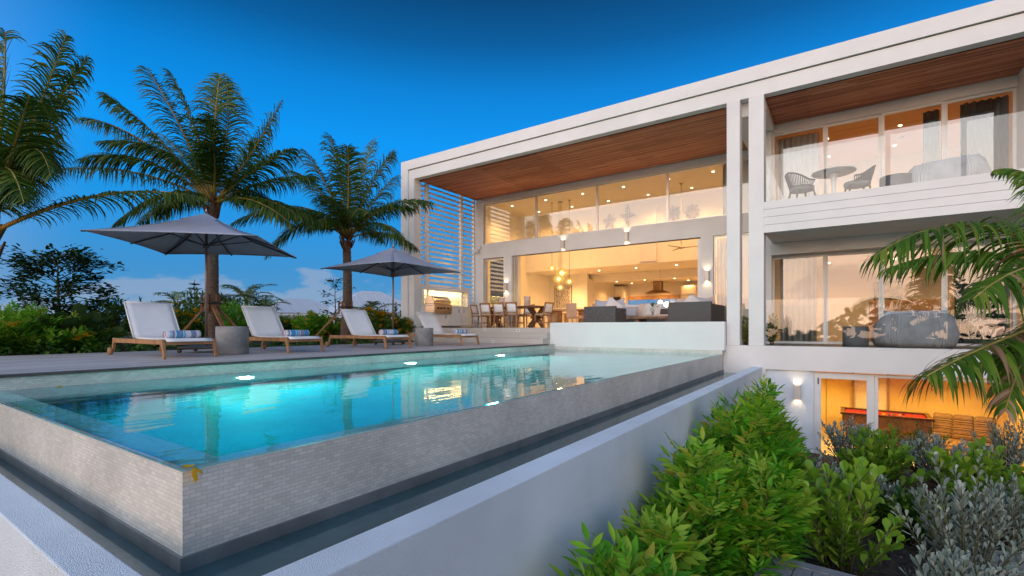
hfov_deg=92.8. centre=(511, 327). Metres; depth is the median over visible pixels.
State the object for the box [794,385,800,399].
wall lamp
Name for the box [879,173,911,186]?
drum table
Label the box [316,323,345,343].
flowering shrub
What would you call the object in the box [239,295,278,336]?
dark bush
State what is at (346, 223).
palm tree
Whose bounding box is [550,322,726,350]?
terrace wall
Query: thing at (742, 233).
window
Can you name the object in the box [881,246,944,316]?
window
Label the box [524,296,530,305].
hurricane lantern
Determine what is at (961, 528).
silver shrub
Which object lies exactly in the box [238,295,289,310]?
young palm
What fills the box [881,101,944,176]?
window
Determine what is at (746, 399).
elder shrub
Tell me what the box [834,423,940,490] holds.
spoon leaf shrub
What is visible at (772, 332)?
variegated plant
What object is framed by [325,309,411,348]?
sun lounger
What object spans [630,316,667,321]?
coffee table
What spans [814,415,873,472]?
silver shrub
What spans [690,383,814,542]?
elder shrub
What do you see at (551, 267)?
pendant lamp
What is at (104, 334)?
sea grape
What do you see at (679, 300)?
pillow
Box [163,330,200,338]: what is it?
beach towel
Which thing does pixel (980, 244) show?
window
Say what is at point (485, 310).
dining chair
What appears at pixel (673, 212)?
wall sculpture
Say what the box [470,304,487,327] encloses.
dining chair
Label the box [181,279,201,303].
conifer
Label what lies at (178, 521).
swimming pool
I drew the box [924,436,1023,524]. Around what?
spoon leaf shrub
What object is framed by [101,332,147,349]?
silver bush
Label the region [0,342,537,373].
pool deck
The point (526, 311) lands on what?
dining chair
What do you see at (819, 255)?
window
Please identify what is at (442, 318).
cabinet door
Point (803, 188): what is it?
rope chair
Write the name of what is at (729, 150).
villa
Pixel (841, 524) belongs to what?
spoon leaf shrub
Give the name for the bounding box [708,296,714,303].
pillow
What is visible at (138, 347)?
ground cover
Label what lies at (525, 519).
retaining wall
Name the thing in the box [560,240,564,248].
wall lamp
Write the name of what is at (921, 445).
dark shrub
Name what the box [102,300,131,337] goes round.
sapling
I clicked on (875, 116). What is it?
window
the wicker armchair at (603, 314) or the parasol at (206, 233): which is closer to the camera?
the parasol at (206, 233)
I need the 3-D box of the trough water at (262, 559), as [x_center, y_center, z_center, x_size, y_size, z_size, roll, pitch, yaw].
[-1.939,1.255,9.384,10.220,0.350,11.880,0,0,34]
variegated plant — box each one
[742,315,748,344]
[766,313,779,345]
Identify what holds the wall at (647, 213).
in the villa
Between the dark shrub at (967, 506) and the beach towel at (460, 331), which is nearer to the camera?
the dark shrub at (967, 506)
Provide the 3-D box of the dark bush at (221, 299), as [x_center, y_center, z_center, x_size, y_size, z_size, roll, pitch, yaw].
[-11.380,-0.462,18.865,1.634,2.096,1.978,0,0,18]
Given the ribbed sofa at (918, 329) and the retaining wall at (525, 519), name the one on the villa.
the ribbed sofa at (918, 329)
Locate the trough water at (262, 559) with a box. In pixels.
[0,372,735,575]
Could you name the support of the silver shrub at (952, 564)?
on the garden soil
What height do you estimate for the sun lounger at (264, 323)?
0.933 m
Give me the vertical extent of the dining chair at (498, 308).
0.904 m
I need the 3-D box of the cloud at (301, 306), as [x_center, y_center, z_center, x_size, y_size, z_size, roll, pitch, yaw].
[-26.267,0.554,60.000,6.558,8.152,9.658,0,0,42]
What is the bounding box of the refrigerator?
[681,285,697,298]
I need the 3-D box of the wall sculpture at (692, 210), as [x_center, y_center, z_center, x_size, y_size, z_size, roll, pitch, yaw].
[7.154,-4.611,19.368,0.663,0.662,0.081,0,0,34]
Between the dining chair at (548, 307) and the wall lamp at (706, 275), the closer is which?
the wall lamp at (706, 275)
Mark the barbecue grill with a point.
(441, 305)
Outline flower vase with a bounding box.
[649,302,658,314]
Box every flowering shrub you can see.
[0,298,91,353]
[0,317,46,354]
[42,325,107,352]
[131,318,187,348]
[173,306,204,346]
[196,322,236,337]
[219,299,252,336]
[249,314,299,344]
[289,309,340,343]
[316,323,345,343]
[360,307,398,342]
[379,315,415,339]
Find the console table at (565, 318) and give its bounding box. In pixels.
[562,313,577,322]
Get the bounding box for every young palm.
[153,290,199,308]
[200,292,249,308]
[219,284,278,305]
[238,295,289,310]
[333,301,400,339]
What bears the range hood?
attached to the villa
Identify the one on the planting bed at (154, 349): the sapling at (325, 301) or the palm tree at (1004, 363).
the sapling at (325, 301)
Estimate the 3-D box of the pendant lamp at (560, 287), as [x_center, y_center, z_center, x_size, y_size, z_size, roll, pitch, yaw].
[2.038,-3.439,20.575,0.325,3.762,0.325,0,0,34]
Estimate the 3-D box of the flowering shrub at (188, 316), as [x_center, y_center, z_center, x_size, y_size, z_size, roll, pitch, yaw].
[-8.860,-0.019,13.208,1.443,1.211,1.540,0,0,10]
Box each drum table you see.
[215,326,248,354]
[415,328,432,345]
[842,326,868,346]
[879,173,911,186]
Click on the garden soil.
(890, 567)
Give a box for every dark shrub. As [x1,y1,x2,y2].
[889,421,952,471]
[927,490,974,525]
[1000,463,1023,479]
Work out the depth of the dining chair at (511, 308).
17.09 m
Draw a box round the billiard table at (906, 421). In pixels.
[840,406,934,441]
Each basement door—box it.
[814,372,873,453]
[875,374,1019,434]
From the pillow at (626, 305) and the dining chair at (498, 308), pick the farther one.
the dining chair at (498, 308)
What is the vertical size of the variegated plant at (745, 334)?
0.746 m
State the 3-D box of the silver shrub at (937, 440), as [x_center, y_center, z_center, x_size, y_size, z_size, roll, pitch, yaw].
[7.444,2.280,8.372,1.307,1.013,1.474,0,0,-30]
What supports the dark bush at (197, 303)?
on the planting bed at (154, 349)
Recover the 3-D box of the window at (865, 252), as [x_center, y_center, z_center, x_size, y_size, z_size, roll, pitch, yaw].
[8.495,-0.725,12.151,1.140,2.290,0.070,0,0,34]
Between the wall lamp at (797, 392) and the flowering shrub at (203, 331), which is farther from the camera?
the flowering shrub at (203, 331)
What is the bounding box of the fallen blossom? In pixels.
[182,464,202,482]
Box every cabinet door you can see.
[435,314,447,324]
[448,308,460,324]
[461,308,471,324]
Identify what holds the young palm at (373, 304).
on the planting bed at (154, 349)
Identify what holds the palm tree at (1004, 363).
on the garden soil
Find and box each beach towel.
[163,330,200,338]
[282,330,309,335]
[378,329,398,334]
[453,329,467,333]
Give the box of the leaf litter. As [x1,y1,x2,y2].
[805,460,994,573]
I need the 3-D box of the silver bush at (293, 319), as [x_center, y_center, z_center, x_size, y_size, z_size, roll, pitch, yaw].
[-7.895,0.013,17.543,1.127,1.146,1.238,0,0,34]
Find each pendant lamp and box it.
[548,203,555,270]
[553,202,564,282]
[556,201,563,290]
[556,202,567,276]
[565,200,572,284]
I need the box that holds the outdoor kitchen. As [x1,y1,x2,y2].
[420,286,471,325]
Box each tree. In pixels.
[0,28,210,257]
[0,243,124,316]
[60,65,322,344]
[229,132,435,341]
[859,168,1023,427]
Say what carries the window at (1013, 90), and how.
in the villa
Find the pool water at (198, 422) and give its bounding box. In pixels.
[0,349,720,471]
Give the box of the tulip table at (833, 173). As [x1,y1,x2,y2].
[811,166,856,192]
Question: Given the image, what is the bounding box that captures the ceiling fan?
[667,183,697,250]
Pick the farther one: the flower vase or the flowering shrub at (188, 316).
the flower vase
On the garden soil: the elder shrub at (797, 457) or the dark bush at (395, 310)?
the elder shrub at (797, 457)
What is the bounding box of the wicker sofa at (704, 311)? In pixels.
[668,301,724,321]
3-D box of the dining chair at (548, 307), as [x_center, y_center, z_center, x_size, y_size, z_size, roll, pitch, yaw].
[1.137,-0.440,17.372,0.555,0.904,0.472,0,0,44]
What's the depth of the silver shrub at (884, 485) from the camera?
6.57 m
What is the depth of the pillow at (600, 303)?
14.55 m
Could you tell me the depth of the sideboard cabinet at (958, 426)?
12.67 m
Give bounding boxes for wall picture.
[874,281,901,299]
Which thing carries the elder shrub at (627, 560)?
on the garden soil
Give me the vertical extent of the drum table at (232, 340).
0.500 m
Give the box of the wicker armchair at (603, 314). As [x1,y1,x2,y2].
[584,306,625,321]
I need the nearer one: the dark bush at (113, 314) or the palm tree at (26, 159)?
the palm tree at (26, 159)
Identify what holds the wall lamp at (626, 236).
attached to the villa
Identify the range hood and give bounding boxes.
[646,281,670,293]
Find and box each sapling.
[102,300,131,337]
[319,278,354,325]
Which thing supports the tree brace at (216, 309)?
attached to the palm tree at (208, 162)
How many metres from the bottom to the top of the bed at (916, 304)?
1.250 m
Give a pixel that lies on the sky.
(418, 78)
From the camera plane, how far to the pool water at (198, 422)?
4.34 m
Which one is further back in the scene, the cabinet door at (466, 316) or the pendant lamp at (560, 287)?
the pendant lamp at (560, 287)
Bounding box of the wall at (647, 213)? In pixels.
[639,204,656,261]
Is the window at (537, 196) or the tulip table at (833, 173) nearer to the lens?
the tulip table at (833, 173)
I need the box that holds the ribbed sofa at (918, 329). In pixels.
[871,310,958,347]
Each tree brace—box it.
[183,294,251,343]
[310,300,373,342]
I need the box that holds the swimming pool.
[0,344,723,573]
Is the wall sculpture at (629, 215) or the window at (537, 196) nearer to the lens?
the window at (537, 196)
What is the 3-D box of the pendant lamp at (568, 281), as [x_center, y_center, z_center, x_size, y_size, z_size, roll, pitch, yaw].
[2.393,-3.550,20.338,0.336,3.540,0.336,0,0,34]
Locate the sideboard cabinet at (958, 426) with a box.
[930,412,996,455]
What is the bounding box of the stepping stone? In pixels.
[935,546,1023,575]
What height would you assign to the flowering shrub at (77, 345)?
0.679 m
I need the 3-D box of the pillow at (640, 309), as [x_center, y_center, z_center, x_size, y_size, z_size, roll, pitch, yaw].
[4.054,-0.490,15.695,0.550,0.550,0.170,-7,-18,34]
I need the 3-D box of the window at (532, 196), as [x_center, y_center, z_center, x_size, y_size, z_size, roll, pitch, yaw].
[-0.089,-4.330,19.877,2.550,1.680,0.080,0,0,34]
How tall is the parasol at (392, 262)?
2.819 m
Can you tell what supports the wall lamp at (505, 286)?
attached to the villa
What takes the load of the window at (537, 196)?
in the villa
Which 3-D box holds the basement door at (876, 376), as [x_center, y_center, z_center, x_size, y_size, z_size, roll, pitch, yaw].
[9.676,2.160,8.840,4.976,2.340,0.070,0,0,34]
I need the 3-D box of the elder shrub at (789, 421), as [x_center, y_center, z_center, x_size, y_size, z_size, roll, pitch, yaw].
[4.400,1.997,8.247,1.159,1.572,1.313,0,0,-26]
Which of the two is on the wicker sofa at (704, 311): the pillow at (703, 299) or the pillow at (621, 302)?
the pillow at (703, 299)
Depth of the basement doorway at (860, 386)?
15.01 m
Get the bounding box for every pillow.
[595,300,607,305]
[606,296,622,307]
[617,298,625,313]
[625,304,638,316]
[625,307,636,315]
[637,304,643,314]
[643,303,661,315]
[675,298,685,301]
[684,293,699,301]
[695,296,710,300]
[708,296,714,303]
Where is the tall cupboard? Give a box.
[614,286,627,303]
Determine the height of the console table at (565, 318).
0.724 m
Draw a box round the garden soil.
[791,453,1023,575]
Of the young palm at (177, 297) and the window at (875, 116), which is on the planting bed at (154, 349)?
the young palm at (177, 297)
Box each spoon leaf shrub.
[791,456,909,575]
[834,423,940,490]
[867,485,946,545]
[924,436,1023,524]
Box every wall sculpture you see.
[603,214,616,228]
[619,205,635,225]
[665,206,681,220]
[684,205,699,218]
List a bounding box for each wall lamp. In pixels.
[503,283,507,290]
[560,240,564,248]
[624,231,628,241]
[704,270,708,280]
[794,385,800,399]
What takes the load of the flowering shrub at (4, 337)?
on the planting bed at (154, 349)
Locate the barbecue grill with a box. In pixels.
[425,296,451,313]
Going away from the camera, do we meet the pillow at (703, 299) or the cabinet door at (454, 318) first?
the pillow at (703, 299)
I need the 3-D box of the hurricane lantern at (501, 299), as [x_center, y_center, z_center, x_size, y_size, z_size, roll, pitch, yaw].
[-0.384,-0.951,18.480,0.250,0.360,0.250,0,0,34]
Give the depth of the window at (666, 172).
17.09 m
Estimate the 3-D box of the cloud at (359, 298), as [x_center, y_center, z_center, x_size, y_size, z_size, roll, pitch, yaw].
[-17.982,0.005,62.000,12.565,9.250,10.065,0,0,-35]
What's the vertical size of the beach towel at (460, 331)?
0.129 m
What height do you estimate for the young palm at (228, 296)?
2.138 m
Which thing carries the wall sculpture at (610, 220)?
attached to the villa
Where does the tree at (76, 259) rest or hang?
on the planting bed at (154, 349)
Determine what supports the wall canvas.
attached to the villa
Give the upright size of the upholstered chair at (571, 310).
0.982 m
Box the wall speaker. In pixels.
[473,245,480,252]
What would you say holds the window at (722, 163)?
in the villa
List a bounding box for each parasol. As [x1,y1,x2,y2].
[80,208,296,352]
[320,245,460,344]
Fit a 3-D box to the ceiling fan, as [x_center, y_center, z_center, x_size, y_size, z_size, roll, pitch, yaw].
[6.322,-4.108,17.900,1.250,2.423,1.327,0,0,34]
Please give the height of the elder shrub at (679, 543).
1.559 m
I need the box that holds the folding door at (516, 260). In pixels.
[512,256,520,326]
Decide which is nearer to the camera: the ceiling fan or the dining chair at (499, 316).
the ceiling fan
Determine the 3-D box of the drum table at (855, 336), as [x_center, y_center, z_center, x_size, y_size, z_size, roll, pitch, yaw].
[7.634,0.205,10.832,0.480,0.460,0.480,0,0,34]
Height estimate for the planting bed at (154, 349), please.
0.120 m
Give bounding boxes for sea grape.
[40,303,123,350]
[82,321,131,350]
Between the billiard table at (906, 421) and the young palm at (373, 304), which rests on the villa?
the billiard table at (906, 421)
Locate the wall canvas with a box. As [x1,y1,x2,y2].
[554,286,571,308]
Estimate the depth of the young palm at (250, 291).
23.88 m
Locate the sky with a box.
[0,0,993,322]
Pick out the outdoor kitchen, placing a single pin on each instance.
(460, 316)
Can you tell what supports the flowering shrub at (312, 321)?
on the planting bed at (154, 349)
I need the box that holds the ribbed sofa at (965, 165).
[908,153,991,182]
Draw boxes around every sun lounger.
[107,301,217,358]
[241,305,323,352]
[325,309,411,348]
[401,312,479,345]
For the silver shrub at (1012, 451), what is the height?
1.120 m
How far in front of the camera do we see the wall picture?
14.96 m
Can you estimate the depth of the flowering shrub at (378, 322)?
17.00 m
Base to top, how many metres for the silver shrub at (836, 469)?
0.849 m
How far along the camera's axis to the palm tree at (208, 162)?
11.55 m
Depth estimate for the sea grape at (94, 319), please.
10.19 m
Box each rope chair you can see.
[785,172,815,198]
[843,165,875,191]
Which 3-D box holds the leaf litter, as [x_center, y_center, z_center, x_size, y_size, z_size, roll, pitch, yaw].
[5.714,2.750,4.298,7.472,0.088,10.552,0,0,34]
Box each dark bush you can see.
[71,293,130,347]
[168,301,198,317]
[171,287,220,323]
[203,290,244,321]
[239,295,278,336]
[376,302,400,318]
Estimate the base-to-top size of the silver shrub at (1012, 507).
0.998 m
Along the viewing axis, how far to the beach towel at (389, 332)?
11.30 m
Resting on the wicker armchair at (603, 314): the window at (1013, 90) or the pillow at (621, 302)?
the pillow at (621, 302)
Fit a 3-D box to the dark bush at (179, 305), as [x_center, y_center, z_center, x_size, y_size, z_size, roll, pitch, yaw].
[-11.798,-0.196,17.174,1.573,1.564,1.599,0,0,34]
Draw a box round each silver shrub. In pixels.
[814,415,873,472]
[814,454,844,496]
[865,471,898,531]
[887,448,1023,575]
[897,428,1008,487]
[899,539,1001,575]
[962,416,1023,471]
[964,472,1023,553]
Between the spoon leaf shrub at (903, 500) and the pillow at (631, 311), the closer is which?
the spoon leaf shrub at (903, 500)
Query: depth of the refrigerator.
25.01 m
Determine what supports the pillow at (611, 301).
on the wicker armchair at (603, 314)
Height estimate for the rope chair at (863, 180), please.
0.781 m
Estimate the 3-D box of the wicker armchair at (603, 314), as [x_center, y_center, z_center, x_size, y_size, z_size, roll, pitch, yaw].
[2.753,-0.300,14.355,0.980,0.620,0.870,0,0,34]
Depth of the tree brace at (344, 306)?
15.19 m
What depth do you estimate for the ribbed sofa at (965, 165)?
9.93 m
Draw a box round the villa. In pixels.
[401,0,1023,471]
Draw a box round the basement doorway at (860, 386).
[854,373,886,434]
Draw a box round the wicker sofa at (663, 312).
[626,309,667,321]
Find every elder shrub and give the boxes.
[549,520,695,575]
[587,501,722,575]
[637,426,788,575]
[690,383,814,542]
[707,446,823,575]
[729,374,796,438]
[738,388,825,492]
[778,416,812,461]
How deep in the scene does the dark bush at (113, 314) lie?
12.48 m
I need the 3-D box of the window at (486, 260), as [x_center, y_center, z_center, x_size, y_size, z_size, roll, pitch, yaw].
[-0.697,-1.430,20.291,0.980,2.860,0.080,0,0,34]
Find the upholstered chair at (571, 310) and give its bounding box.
[566,303,581,322]
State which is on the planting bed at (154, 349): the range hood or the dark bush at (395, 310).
the dark bush at (395, 310)
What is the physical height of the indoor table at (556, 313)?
0.760 m
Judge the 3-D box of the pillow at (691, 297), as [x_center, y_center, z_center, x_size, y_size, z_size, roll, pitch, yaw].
[4.816,-0.590,13.057,0.490,0.490,0.170,47,10,25]
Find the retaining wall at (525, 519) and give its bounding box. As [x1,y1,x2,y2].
[0,367,761,575]
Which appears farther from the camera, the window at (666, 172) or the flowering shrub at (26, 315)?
the window at (666, 172)
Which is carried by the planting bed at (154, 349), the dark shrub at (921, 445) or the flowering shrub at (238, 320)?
the flowering shrub at (238, 320)
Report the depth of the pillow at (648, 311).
15.33 m
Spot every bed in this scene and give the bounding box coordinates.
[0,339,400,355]
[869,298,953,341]
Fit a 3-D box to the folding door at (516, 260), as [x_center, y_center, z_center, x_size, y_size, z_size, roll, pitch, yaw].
[0.180,-1.440,19.681,0.295,2.860,0.180,0,0,34]
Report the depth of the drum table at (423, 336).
12.60 m
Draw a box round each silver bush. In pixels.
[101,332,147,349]
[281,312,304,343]
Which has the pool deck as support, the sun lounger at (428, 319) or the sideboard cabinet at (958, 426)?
the sun lounger at (428, 319)
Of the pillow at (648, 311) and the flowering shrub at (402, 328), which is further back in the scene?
the flowering shrub at (402, 328)
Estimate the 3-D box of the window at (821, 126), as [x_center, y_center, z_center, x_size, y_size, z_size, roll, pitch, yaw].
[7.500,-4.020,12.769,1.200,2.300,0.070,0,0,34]
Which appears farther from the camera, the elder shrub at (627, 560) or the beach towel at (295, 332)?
the beach towel at (295, 332)
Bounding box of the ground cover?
[0,333,413,355]
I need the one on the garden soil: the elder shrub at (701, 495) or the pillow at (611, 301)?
the elder shrub at (701, 495)
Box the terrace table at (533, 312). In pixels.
[486,305,543,327]
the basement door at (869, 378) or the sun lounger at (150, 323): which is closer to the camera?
the sun lounger at (150, 323)
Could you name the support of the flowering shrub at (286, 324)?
on the planting bed at (154, 349)
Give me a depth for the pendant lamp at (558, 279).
20.52 m
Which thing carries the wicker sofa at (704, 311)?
on the villa
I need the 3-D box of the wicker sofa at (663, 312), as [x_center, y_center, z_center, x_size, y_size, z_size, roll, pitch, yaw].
[4.393,-0.300,15.754,2.300,0.620,0.870,0,0,34]
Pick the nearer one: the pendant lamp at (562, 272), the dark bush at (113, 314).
the dark bush at (113, 314)
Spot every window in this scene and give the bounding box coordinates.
[484,196,535,243]
[485,258,503,326]
[536,185,596,237]
[597,172,666,230]
[667,158,748,221]
[714,233,748,298]
[772,125,824,193]
[772,254,824,343]
[825,114,880,193]
[825,250,880,344]
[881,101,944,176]
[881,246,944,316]
[945,88,1015,168]
[945,242,1015,345]
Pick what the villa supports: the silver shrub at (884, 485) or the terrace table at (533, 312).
the terrace table at (533, 312)
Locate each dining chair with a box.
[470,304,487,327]
[479,303,497,327]
[489,309,505,327]
[492,302,510,327]
[505,302,523,327]
[517,304,534,327]
[534,302,553,327]
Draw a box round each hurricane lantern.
[499,297,504,305]
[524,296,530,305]
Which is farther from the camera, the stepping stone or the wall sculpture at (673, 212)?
the wall sculpture at (673, 212)
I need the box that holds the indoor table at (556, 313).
[549,309,583,327]
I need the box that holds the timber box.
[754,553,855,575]
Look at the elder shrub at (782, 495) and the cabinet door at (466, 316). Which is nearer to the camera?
the elder shrub at (782, 495)

